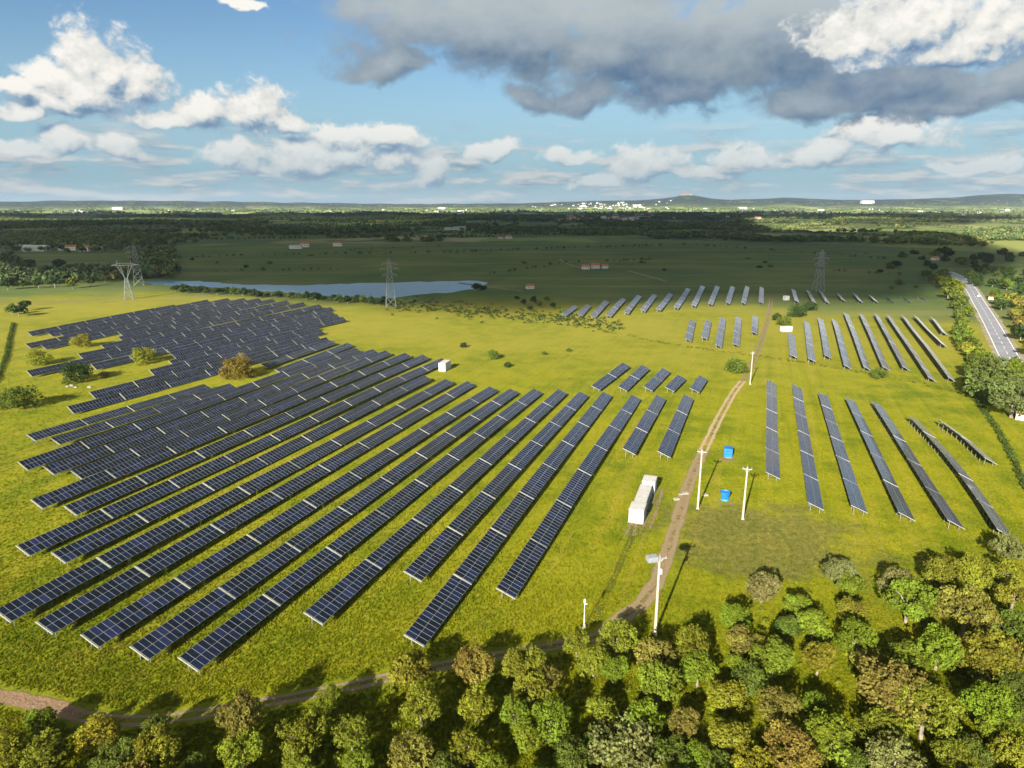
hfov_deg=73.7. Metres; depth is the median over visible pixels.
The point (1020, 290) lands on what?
broadleaf tree
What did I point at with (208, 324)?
solar panel row
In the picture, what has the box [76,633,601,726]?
dirt track
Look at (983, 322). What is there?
road edge line
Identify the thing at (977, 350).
broadleaf tree
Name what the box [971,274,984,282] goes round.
broadleaf tree
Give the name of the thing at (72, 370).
round bush
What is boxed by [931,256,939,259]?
house
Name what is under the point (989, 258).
broadleaf tree
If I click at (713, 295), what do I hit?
solar panel row
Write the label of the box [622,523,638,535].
bare soil
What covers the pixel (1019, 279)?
broadleaf tree
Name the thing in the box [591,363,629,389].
solar panel row
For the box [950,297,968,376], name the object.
hedge
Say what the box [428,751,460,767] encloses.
broadleaf tree
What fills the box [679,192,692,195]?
hill castle
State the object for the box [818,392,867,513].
solar panel row
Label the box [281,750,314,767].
broadleaf tree
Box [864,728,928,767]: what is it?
broadleaf tree
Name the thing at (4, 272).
broadleaf tree
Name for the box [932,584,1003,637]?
broadleaf tree
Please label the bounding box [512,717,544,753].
broadleaf tree
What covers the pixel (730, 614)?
broadleaf tree
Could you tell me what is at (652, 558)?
utility pole
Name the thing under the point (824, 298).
solar panel row
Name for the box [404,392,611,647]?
solar panel row
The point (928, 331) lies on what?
solar panel row
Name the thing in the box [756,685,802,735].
broadleaf tree
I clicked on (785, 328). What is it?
equipment cabin
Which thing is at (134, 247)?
lattice pylon
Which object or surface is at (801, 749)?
broadleaf tree
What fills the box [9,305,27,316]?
broadleaf tree
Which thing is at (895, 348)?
solar panel row
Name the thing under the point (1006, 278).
broadleaf tree
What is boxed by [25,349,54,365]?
round bush
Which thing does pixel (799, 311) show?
round bush
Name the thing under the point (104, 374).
round bush
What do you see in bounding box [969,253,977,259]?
broadleaf tree
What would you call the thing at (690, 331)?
solar panel row
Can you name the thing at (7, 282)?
broadleaf tree
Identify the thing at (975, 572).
broadleaf tree
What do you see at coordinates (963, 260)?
broadleaf tree
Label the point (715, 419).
dirt track
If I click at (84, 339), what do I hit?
round bush
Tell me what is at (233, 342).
solar panel row
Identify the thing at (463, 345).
round bush
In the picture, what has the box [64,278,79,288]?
broadleaf tree
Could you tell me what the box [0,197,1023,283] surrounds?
wood
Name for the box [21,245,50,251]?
warehouse
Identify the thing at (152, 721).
broadleaf tree
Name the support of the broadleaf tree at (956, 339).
on the ground at (690, 264)
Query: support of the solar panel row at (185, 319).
on the ground at (690, 264)
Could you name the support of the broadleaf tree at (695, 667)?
on the ground at (690, 264)
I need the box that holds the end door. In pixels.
[630,512,634,521]
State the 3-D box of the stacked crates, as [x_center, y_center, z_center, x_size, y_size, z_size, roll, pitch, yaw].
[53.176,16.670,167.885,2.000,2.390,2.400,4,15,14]
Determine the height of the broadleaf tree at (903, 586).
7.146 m
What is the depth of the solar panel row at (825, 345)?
304.06 m
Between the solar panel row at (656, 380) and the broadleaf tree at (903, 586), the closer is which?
the broadleaf tree at (903, 586)
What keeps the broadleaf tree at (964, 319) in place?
on the ground at (690, 264)
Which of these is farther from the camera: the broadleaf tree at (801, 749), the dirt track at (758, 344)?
the dirt track at (758, 344)
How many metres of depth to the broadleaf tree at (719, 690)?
81.98 m
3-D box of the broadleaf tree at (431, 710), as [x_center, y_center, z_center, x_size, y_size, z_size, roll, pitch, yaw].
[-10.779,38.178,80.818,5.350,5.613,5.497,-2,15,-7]
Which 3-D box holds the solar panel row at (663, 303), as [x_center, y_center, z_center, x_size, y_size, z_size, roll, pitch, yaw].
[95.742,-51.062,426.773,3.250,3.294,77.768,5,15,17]
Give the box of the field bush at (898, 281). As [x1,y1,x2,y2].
[894,278,904,284]
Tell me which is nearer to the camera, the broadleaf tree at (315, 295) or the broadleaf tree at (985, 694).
the broadleaf tree at (985, 694)
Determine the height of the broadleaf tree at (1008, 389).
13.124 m
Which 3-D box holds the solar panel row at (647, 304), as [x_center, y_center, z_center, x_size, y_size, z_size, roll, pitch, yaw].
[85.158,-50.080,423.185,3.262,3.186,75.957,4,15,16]
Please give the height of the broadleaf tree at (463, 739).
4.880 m
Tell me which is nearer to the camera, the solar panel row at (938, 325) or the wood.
the solar panel row at (938, 325)
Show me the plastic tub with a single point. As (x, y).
(725, 494)
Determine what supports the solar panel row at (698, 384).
on the ground at (690, 264)
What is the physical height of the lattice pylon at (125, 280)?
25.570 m
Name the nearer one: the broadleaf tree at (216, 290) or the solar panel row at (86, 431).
the solar panel row at (86, 431)
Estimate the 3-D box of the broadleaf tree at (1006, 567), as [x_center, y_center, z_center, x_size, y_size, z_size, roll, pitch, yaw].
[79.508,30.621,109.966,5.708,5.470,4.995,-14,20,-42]
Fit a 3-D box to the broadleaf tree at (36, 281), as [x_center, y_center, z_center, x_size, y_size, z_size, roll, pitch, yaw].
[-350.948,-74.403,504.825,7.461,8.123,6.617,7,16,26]
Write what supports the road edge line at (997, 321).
on the road
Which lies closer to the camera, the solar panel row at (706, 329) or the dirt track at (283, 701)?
the dirt track at (283, 701)
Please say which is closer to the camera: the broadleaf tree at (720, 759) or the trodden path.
the broadleaf tree at (720, 759)
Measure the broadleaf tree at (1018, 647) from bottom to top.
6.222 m
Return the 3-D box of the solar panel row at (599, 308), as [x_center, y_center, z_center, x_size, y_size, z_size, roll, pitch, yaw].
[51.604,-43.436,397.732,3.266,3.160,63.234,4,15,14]
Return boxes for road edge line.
[951,275,1000,357]
[955,273,1019,357]
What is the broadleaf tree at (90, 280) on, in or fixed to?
on the ground at (690, 264)
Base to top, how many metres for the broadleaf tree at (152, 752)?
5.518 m
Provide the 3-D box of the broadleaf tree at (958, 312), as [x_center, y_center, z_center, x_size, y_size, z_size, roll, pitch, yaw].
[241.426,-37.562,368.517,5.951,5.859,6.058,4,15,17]
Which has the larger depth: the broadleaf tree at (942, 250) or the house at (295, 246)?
the house at (295, 246)
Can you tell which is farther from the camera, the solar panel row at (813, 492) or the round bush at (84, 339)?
the round bush at (84, 339)
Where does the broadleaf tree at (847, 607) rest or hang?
on the ground at (690, 264)
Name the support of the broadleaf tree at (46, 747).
on the ground at (690, 264)
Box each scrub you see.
[385,296,624,332]
[602,489,892,571]
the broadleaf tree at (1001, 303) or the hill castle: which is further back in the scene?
the hill castle
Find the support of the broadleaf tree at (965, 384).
on the ground at (690, 264)
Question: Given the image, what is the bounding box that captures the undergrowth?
[0,549,1022,767]
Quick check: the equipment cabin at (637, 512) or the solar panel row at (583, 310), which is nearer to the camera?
the equipment cabin at (637, 512)
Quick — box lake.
[142,281,486,297]
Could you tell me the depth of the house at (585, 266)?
645.32 m
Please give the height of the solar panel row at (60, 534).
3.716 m
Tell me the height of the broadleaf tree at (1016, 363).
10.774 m
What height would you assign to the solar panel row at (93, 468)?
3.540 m
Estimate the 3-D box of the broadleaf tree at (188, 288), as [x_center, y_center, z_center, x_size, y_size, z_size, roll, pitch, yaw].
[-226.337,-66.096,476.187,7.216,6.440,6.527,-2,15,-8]
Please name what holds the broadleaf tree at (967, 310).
on the ground at (690, 264)
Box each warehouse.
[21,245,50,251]
[112,207,124,209]
[860,200,874,203]
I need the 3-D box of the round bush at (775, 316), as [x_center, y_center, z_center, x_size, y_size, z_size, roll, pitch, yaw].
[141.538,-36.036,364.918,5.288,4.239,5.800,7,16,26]
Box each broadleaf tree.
[0,252,13,261]
[0,267,7,274]
[0,276,14,289]
[0,725,29,767]
[3,260,23,266]
[4,303,14,314]
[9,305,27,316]
[17,280,27,288]
[18,300,30,310]
[18,727,69,767]
[19,763,36,767]
[21,259,35,269]
[22,706,58,734]
[31,278,43,287]
[38,265,49,270]
[45,277,60,286]
[52,258,65,267]
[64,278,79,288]
[73,712,121,756]
[84,276,94,285]
[86,736,142,767]
[100,275,109,282]
[116,759,150,767]
[130,723,181,767]
[141,713,171,738]
[170,285,179,290]
[179,283,189,292]
[181,751,211,767]
[182,285,191,292]
[191,286,199,292]
[196,285,204,292]
[203,286,212,292]
[212,288,222,293]
[214,687,267,742]
[216,726,267,767]
[229,287,236,294]
[237,287,247,294]
[250,288,256,296]
[256,290,263,296]
[274,706,327,761]
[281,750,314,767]
[301,291,309,299]
[309,292,319,300]
[313,682,343,719]
[330,714,369,749]
[333,294,342,302]
[337,746,374,767]
[343,295,351,302]
[358,295,365,302]
[367,295,375,303]
[375,299,383,304]
[386,299,393,305]
[387,648,436,687]
[387,728,434,767]
[398,680,443,729]
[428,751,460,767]
[446,728,489,766]
[452,644,495,684]
[457,683,493,721]
[471,283,480,288]
[476,750,508,767]
[479,285,486,292]
[499,694,529,727]
[501,644,537,679]
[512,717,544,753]
[513,668,548,703]
[519,644,546,674]
[530,296,536,301]
[530,694,572,749]
[535,300,541,307]
[537,663,562,690]
[552,735,591,767]
[562,630,591,657]
[577,643,609,678]
[581,724,614,754]
[583,712,664,767]
[585,694,618,726]
[595,617,638,656]
[599,652,632,682]
[622,696,665,734]
[633,637,677,668]
[636,659,682,706]
[651,734,693,767]
[666,707,699,740]
[674,623,710,657]
[679,649,718,686]
[685,738,711,767]
[704,748,735,767]
[705,679,749,714]
[707,717,750,756]
[720,602,750,630]
[724,623,764,655]
[725,652,752,670]
[730,742,776,767]
[731,660,767,697]
[745,571,782,602]
[747,634,795,680]
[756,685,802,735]
[762,719,823,767]
[772,614,802,639]
[782,593,812,620]
[797,608,833,642]
[798,641,837,675]
[798,690,833,716]
[801,706,857,767]
[819,557,859,587]
[835,571,870,595]
[835,616,878,658]
[836,595,869,624]
[838,747,872,767]
[849,646,883,668]
[852,705,909,746]
[855,656,932,725]
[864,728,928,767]
[876,565,914,597]
[880,576,940,623]
[881,639,929,670]
[886,262,894,268]
[887,676,967,739]
[890,260,901,266]
[897,251,908,256]
[909,249,918,253]
[912,622,965,671]
[921,269,932,277]
[921,553,968,590]
[923,260,930,265]
[927,273,939,282]
[929,251,941,255]
[929,263,938,269]
[929,736,978,767]
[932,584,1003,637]
[933,275,947,286]
[936,268,950,278]
[937,278,949,286]
[938,247,950,252]
[940,255,950,261]
[940,286,959,298]
[943,250,954,255]
[945,278,962,286]
[949,293,959,299]
[949,301,963,307]
[950,731,995,767]
[952,285,963,294]
[952,322,968,333]
[952,328,970,337]
[952,627,1020,681]
[953,309,965,317]
[954,256,969,264]
[954,333,970,342]
[955,295,969,303]
[956,315,970,323]
[957,341,976,350]
[957,552,996,588]
[957,680,1023,727]
[961,304,976,315]
[961,352,1003,372]
[962,346,974,354]
[962,377,982,394]
[963,336,981,347]
[963,355,1023,399]
[964,270,977,277]
[964,326,974,333]
[967,277,979,284]
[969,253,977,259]
[970,259,978,264]
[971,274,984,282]
[971,348,984,354]
[974,279,983,286]
[974,712,1022,750]
[977,252,989,258]
[977,266,987,273]
[981,254,994,262]
[985,730,1023,767]
[986,608,1023,644]
[987,266,1000,271]
[987,279,999,286]
[987,375,1023,417]
[987,532,1023,560]
[989,288,1000,297]
[991,558,1023,584]
[993,270,1001,274]
[993,295,1008,300]
[993,577,1023,610]
[994,299,1010,309]
[995,667,1023,701]
[996,247,1008,254]
[998,266,1008,273]
[999,695,1023,724]
[1000,276,1009,285]
[1001,279,1014,289]
[1001,292,1016,300]
[1001,356,1023,377]
[1002,636,1023,670]
[1003,270,1016,275]
[1005,254,1015,261]
[1007,309,1022,319]
[1010,293,1023,300]
[1010,324,1023,339]
[1011,297,1023,306]
[1012,317,1023,325]
[1013,306,1023,313]
[1014,287,1023,294]
[1016,277,1023,282]
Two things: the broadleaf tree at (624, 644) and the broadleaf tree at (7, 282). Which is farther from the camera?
the broadleaf tree at (7, 282)
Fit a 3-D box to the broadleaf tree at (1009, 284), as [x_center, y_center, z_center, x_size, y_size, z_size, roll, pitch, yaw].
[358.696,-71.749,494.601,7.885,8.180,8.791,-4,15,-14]
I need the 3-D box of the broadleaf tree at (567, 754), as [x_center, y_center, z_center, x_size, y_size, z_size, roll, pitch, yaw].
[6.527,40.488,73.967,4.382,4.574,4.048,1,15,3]
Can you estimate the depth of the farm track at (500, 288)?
503.81 m
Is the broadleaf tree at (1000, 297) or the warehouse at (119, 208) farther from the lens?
the warehouse at (119, 208)
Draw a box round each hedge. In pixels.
[0,322,15,376]
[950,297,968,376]
[972,398,1023,488]
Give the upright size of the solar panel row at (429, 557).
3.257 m
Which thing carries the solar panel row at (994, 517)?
on the ground at (690, 264)
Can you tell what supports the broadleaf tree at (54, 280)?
on the ground at (690, 264)
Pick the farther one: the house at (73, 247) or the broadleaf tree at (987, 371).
the house at (73, 247)
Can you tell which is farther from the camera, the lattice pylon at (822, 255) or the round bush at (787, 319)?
the lattice pylon at (822, 255)
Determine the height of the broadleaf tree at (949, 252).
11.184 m
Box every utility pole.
[646,554,666,634]
[696,448,706,508]
[741,465,751,519]
[749,352,754,384]
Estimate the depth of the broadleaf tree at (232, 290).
467.26 m
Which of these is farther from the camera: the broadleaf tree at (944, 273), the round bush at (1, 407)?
the broadleaf tree at (944, 273)
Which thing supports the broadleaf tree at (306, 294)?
on the ground at (690, 264)
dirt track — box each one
[0,690,88,722]
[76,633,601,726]
[593,450,708,635]
[698,381,745,456]
[739,298,772,380]
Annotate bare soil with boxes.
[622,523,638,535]
[641,488,663,527]
[717,499,733,504]
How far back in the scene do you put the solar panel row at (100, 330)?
348.87 m
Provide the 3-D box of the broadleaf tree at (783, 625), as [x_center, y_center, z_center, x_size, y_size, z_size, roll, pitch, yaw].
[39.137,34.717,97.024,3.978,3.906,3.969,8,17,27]
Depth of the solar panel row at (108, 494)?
171.01 m
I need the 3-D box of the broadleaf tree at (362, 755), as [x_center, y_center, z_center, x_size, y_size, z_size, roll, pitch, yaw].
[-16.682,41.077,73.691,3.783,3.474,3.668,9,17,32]
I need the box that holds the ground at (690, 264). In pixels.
[0,194,1023,767]
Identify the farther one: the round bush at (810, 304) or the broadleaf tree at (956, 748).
the round bush at (810, 304)
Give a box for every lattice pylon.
[111,260,136,299]
[125,243,143,284]
[381,259,398,306]
[811,249,828,291]
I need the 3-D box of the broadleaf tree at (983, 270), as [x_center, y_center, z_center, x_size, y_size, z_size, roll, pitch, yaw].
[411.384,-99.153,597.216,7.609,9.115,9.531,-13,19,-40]
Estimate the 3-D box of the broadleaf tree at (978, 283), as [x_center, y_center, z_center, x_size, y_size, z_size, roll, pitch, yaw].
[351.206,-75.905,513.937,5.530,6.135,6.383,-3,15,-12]
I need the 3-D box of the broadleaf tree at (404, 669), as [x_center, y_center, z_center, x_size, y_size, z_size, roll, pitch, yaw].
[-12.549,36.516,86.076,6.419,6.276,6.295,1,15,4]
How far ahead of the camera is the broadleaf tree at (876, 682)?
79.34 m
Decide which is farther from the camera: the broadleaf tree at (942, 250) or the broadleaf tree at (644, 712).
the broadleaf tree at (942, 250)
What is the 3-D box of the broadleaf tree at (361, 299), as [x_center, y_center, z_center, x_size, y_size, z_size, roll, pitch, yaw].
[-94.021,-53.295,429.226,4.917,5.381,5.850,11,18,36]
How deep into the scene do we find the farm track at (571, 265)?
685.55 m
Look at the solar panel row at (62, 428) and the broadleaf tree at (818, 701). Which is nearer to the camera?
the broadleaf tree at (818, 701)
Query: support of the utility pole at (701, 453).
on the ground at (690, 264)
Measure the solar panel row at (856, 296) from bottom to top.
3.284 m
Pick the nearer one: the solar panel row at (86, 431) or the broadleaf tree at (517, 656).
the broadleaf tree at (517, 656)
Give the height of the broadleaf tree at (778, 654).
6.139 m
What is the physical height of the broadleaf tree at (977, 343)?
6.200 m
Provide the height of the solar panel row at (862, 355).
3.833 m
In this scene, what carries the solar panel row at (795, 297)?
on the ground at (690, 264)
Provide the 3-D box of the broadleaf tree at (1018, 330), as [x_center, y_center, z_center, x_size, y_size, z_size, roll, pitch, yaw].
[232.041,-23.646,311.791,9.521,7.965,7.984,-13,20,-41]
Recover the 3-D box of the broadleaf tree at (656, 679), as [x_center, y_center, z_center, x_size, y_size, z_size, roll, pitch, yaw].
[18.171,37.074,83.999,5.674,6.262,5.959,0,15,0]
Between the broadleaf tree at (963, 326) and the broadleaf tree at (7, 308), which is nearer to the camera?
the broadleaf tree at (963, 326)
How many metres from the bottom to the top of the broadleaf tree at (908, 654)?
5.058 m
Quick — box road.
[948,272,1021,364]
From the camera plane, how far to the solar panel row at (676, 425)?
184.05 m
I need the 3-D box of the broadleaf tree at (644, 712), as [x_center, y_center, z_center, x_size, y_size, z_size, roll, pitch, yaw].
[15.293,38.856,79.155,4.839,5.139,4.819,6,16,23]
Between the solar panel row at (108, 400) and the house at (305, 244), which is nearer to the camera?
the solar panel row at (108, 400)
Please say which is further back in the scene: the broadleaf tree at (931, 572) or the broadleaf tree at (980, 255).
the broadleaf tree at (980, 255)
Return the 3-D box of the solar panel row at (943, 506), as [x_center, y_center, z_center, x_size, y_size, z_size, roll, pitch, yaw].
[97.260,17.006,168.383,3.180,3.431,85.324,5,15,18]
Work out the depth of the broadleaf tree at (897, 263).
652.36 m
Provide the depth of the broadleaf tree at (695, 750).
74.19 m
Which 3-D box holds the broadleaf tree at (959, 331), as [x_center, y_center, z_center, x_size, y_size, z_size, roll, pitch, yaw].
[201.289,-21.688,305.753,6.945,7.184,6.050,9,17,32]
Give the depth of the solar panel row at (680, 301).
437.57 m
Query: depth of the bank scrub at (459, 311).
379.86 m
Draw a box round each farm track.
[15,295,211,304]
[467,284,521,290]
[559,259,593,269]
[629,271,665,280]
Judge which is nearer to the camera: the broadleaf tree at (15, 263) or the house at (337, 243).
the broadleaf tree at (15, 263)
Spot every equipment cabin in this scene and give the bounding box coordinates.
[439,360,450,371]
[628,501,646,524]
[634,484,651,511]
[642,475,657,494]
[780,326,792,331]
[783,295,789,300]
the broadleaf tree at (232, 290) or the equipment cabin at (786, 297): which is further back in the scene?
the broadleaf tree at (232, 290)
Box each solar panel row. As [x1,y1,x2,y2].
[0,379,452,625]
[16,358,443,557]
[19,348,360,471]
[26,298,246,348]
[27,305,174,335]
[27,307,333,376]
[27,384,210,443]
[30,353,410,509]
[35,381,474,635]
[41,298,261,349]
[43,349,377,477]
[47,300,208,336]
[50,383,235,446]
[51,375,431,565]
[61,298,230,335]
[63,355,428,515]
[66,337,329,413]
[71,350,391,480]
[78,304,322,358]
[80,386,497,649]
[89,334,319,398]
[92,311,333,369]
[102,302,306,347]
[118,299,275,335]
[119,300,289,339]
[129,389,517,662]
[149,329,324,374]
[167,314,339,355]
[169,325,319,363]
[172,317,346,358]
[178,389,541,674]
[260,340,336,368]
[275,343,353,372]
[303,389,566,627]
[403,392,587,583]
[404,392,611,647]
[496,395,640,598]
[561,305,577,317]
[577,304,590,316]
[590,300,608,318]
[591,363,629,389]
[606,298,625,316]
[618,365,648,392]
[623,295,640,313]
[623,395,665,456]
[640,294,656,312]
[643,368,669,391]
[656,293,672,311]
[658,394,692,460]
[665,375,685,393]
[674,288,690,310]
[685,320,695,340]
[690,375,707,394]
[691,285,704,306]
[701,319,710,340]
[708,286,719,304]
[715,317,725,348]
[726,286,734,304]
[733,317,740,345]
[741,286,749,303]
[751,315,757,333]
[759,287,763,303]
[766,380,779,480]
[788,332,796,359]
[791,289,798,302]
[792,384,823,512]
[804,321,815,362]
[806,290,815,301]
[818,318,831,358]
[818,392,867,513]
[819,290,828,302]
[832,319,851,369]
[843,312,870,369]
[845,397,914,520]
[853,293,862,302]
[859,313,889,370]
[872,401,963,529]
[874,313,909,370]
[886,315,935,382]
[901,315,955,381]
[908,415,1008,536]
[913,315,946,348]
[930,317,946,335]
[937,419,995,464]
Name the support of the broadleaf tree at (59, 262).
on the ground at (690, 264)
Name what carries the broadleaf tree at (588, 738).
on the ground at (690, 264)
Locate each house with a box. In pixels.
[65,245,77,250]
[289,245,302,248]
[300,242,309,246]
[333,241,342,245]
[453,226,465,229]
[525,284,534,288]
[581,264,589,268]
[591,263,599,268]
[600,264,607,268]
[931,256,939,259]
[1015,409,1023,420]
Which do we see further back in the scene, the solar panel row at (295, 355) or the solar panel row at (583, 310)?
the solar panel row at (583, 310)
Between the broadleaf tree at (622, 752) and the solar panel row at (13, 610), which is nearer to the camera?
the broadleaf tree at (622, 752)
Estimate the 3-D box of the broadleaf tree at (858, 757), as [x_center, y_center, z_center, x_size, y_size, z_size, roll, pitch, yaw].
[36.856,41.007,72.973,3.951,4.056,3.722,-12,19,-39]
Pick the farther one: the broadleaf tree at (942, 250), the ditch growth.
the broadleaf tree at (942, 250)
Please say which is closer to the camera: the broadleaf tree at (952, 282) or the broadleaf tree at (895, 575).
the broadleaf tree at (895, 575)
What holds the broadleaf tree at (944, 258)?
on the ground at (690, 264)
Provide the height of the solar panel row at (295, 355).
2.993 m
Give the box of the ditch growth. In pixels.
[540,317,973,395]
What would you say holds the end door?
in the equipment cabin at (637, 512)
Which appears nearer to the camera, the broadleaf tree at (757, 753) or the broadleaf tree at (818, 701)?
the broadleaf tree at (757, 753)
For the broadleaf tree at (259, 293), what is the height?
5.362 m
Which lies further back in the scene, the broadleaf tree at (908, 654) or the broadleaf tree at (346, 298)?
the broadleaf tree at (346, 298)
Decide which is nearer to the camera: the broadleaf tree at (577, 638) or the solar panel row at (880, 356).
the broadleaf tree at (577, 638)
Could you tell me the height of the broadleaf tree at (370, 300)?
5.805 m
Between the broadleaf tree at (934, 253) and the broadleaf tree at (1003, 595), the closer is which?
the broadleaf tree at (1003, 595)
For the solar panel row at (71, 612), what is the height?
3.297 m
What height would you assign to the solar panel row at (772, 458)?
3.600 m
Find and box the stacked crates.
[724,446,732,457]
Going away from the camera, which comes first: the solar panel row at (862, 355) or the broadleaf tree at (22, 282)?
the solar panel row at (862, 355)
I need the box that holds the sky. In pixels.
[0,0,1023,203]
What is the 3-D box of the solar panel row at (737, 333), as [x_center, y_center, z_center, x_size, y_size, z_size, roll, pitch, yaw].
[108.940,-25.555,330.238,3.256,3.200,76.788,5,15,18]
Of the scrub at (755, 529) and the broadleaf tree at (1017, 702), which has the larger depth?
the scrub at (755, 529)
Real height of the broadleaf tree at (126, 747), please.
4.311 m
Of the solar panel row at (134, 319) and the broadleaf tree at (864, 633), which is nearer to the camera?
the broadleaf tree at (864, 633)
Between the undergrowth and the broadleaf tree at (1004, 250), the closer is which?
the undergrowth
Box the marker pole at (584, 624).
[582,599,586,627]
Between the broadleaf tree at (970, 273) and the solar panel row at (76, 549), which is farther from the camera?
the broadleaf tree at (970, 273)
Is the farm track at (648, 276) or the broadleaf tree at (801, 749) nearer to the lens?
the broadleaf tree at (801, 749)
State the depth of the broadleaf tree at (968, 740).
73.60 m
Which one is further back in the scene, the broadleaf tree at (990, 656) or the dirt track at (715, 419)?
the dirt track at (715, 419)
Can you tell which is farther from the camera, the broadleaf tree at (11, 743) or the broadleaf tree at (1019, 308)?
the broadleaf tree at (1019, 308)
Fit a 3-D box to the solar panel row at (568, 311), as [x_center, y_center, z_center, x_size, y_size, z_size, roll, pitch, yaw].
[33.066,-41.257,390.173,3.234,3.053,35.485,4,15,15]
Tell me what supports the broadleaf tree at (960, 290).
on the ground at (690, 264)
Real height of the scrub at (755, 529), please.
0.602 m
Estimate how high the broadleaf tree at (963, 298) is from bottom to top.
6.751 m
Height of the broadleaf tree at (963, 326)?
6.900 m
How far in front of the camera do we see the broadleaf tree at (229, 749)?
73.41 m
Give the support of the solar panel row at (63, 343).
on the ground at (690, 264)
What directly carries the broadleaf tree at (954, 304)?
on the ground at (690, 264)
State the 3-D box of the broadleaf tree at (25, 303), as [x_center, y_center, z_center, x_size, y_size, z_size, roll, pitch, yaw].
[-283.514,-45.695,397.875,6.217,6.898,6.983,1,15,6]
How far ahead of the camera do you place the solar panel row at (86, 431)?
194.40 m
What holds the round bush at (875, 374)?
on the ground at (690, 264)
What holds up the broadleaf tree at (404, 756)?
on the ground at (690, 264)
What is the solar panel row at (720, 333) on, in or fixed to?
on the ground at (690, 264)
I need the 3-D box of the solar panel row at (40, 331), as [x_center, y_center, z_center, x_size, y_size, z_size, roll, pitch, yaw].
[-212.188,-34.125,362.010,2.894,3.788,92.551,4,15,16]
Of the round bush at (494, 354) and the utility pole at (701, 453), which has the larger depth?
the round bush at (494, 354)
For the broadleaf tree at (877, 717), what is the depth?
76.42 m
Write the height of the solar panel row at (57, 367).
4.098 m
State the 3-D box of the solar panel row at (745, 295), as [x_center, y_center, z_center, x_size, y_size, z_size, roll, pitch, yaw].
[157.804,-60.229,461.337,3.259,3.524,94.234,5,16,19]
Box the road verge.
[951,272,1023,361]
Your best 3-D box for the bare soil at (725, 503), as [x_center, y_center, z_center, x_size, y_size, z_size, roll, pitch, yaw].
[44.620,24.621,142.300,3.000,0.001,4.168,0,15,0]
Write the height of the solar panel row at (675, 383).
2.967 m
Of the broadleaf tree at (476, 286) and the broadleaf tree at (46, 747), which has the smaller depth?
the broadleaf tree at (46, 747)
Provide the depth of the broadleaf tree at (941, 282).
497.18 m
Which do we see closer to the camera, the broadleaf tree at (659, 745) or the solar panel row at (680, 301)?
the broadleaf tree at (659, 745)
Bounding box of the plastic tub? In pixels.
[720,490,730,500]
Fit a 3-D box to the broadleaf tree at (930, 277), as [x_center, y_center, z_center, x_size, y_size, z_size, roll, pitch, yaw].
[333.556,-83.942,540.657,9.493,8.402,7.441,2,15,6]
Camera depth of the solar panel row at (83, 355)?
320.75 m
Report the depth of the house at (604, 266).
652.06 m
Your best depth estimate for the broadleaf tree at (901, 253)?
759.00 m
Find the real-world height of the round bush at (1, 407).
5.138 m
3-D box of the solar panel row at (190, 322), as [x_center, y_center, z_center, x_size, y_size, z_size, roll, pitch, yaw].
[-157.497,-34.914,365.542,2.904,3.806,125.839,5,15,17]
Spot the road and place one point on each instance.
(989, 320)
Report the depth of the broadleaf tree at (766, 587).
104.33 m
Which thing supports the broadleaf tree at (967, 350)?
on the ground at (690, 264)
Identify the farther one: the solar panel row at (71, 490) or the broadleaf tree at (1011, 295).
the broadleaf tree at (1011, 295)
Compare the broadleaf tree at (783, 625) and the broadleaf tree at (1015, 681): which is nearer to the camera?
the broadleaf tree at (1015, 681)
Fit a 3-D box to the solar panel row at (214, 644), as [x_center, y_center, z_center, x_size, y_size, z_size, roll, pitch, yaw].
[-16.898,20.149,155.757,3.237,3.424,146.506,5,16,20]
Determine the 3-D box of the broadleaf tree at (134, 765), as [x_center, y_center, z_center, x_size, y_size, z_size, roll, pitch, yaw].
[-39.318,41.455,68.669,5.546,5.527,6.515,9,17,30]
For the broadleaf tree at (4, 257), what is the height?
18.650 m
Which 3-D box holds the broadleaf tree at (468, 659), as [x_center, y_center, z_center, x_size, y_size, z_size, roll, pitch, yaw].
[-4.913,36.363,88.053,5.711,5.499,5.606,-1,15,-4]
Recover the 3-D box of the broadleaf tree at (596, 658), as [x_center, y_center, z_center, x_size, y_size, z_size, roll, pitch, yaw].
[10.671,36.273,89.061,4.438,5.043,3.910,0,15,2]
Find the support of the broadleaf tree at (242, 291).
on the ground at (690, 264)
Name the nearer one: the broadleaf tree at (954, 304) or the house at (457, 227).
the broadleaf tree at (954, 304)
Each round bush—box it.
[0,384,45,407]
[0,395,15,409]
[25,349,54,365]
[59,362,93,384]
[68,334,91,347]
[98,371,109,377]
[130,347,157,365]
[217,353,257,380]
[460,342,467,347]
[486,349,498,359]
[723,356,748,372]
[772,312,781,319]
[776,315,791,325]
[786,303,807,316]
[802,300,817,309]
[869,367,888,378]
[955,340,963,347]
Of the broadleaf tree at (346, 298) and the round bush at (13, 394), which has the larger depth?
the broadleaf tree at (346, 298)
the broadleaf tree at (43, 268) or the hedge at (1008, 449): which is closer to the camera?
the hedge at (1008, 449)
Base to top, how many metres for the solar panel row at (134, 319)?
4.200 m
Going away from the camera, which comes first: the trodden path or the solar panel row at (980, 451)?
the trodden path
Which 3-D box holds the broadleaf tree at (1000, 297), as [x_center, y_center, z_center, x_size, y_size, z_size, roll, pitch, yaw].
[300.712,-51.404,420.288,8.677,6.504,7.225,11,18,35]
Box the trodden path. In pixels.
[589,530,636,623]
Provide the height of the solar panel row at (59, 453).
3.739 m
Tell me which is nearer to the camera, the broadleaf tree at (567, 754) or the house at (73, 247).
the broadleaf tree at (567, 754)

